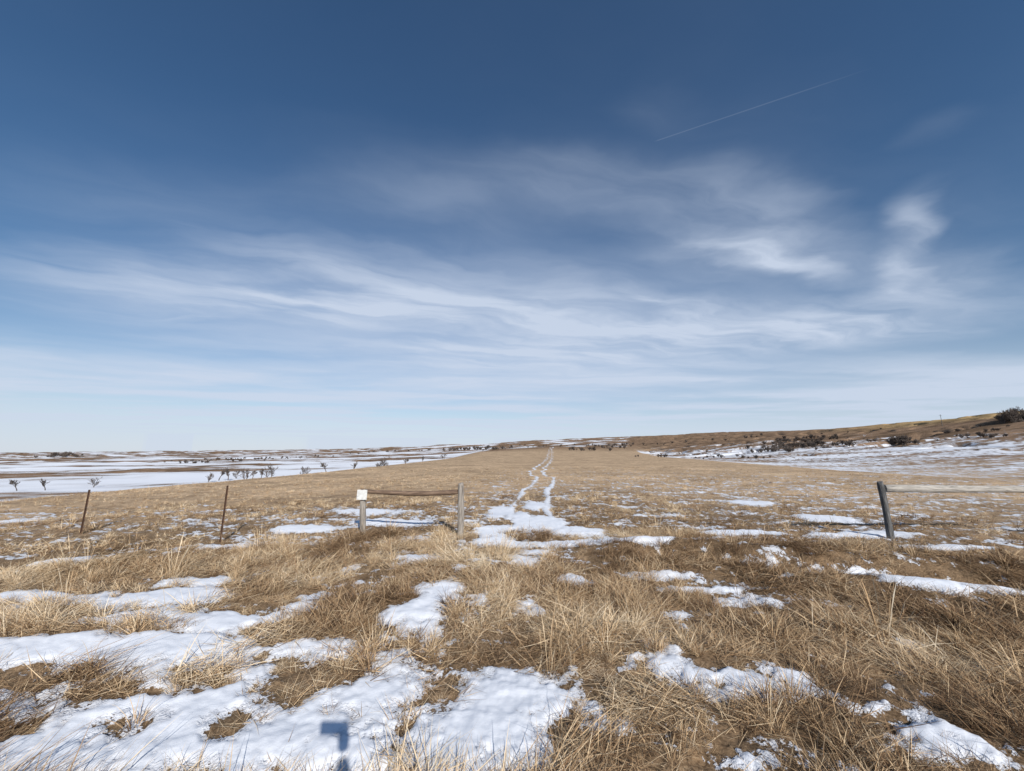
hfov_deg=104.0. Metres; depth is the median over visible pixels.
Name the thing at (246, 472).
bare tree
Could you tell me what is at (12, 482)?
bare tree
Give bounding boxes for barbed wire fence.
[17,495,357,526]
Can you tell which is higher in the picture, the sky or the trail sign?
the sky
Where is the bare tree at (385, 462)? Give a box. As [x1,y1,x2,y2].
[376,457,389,465]
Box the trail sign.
[356,489,366,500]
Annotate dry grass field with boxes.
[0,466,1023,568]
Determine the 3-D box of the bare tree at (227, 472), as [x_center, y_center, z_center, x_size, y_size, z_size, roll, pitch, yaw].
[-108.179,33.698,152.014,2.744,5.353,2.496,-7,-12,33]
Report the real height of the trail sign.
0.260 m
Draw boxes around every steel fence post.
[80,490,90,533]
[219,486,228,542]
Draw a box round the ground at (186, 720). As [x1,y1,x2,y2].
[0,412,1023,770]
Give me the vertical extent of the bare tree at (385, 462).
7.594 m
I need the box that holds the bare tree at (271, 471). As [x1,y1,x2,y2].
[260,463,277,476]
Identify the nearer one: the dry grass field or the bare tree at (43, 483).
the dry grass field
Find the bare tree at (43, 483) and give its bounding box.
[40,479,49,489]
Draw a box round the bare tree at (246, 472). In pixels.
[240,468,250,478]
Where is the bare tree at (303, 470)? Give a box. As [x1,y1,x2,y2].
[300,466,309,473]
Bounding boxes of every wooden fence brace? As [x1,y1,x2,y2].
[360,482,463,537]
[877,481,1023,539]
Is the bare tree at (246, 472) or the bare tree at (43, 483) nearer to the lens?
the bare tree at (43, 483)
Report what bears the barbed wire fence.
attached to the steel fence post at (223, 516)
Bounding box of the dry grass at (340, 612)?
[0,514,1023,770]
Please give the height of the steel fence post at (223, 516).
1.420 m
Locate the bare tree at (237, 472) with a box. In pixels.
[231,468,242,478]
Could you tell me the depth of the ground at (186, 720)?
5.05 m
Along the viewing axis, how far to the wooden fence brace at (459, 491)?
8.76 m
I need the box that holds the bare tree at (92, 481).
[88,477,101,486]
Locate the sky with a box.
[0,0,1023,452]
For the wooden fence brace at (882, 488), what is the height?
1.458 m
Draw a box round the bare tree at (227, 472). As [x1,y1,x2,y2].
[224,467,229,479]
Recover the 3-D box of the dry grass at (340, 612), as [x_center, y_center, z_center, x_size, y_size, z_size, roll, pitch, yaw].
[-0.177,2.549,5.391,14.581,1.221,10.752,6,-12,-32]
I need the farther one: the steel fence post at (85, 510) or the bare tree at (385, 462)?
the bare tree at (385, 462)
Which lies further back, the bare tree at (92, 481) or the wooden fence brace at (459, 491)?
the bare tree at (92, 481)
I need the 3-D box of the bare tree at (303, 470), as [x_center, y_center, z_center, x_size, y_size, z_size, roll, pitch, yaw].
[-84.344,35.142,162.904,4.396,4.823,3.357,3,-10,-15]
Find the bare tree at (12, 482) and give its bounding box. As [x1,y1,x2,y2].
[9,479,19,490]
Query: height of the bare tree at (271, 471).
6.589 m
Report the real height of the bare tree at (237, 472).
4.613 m

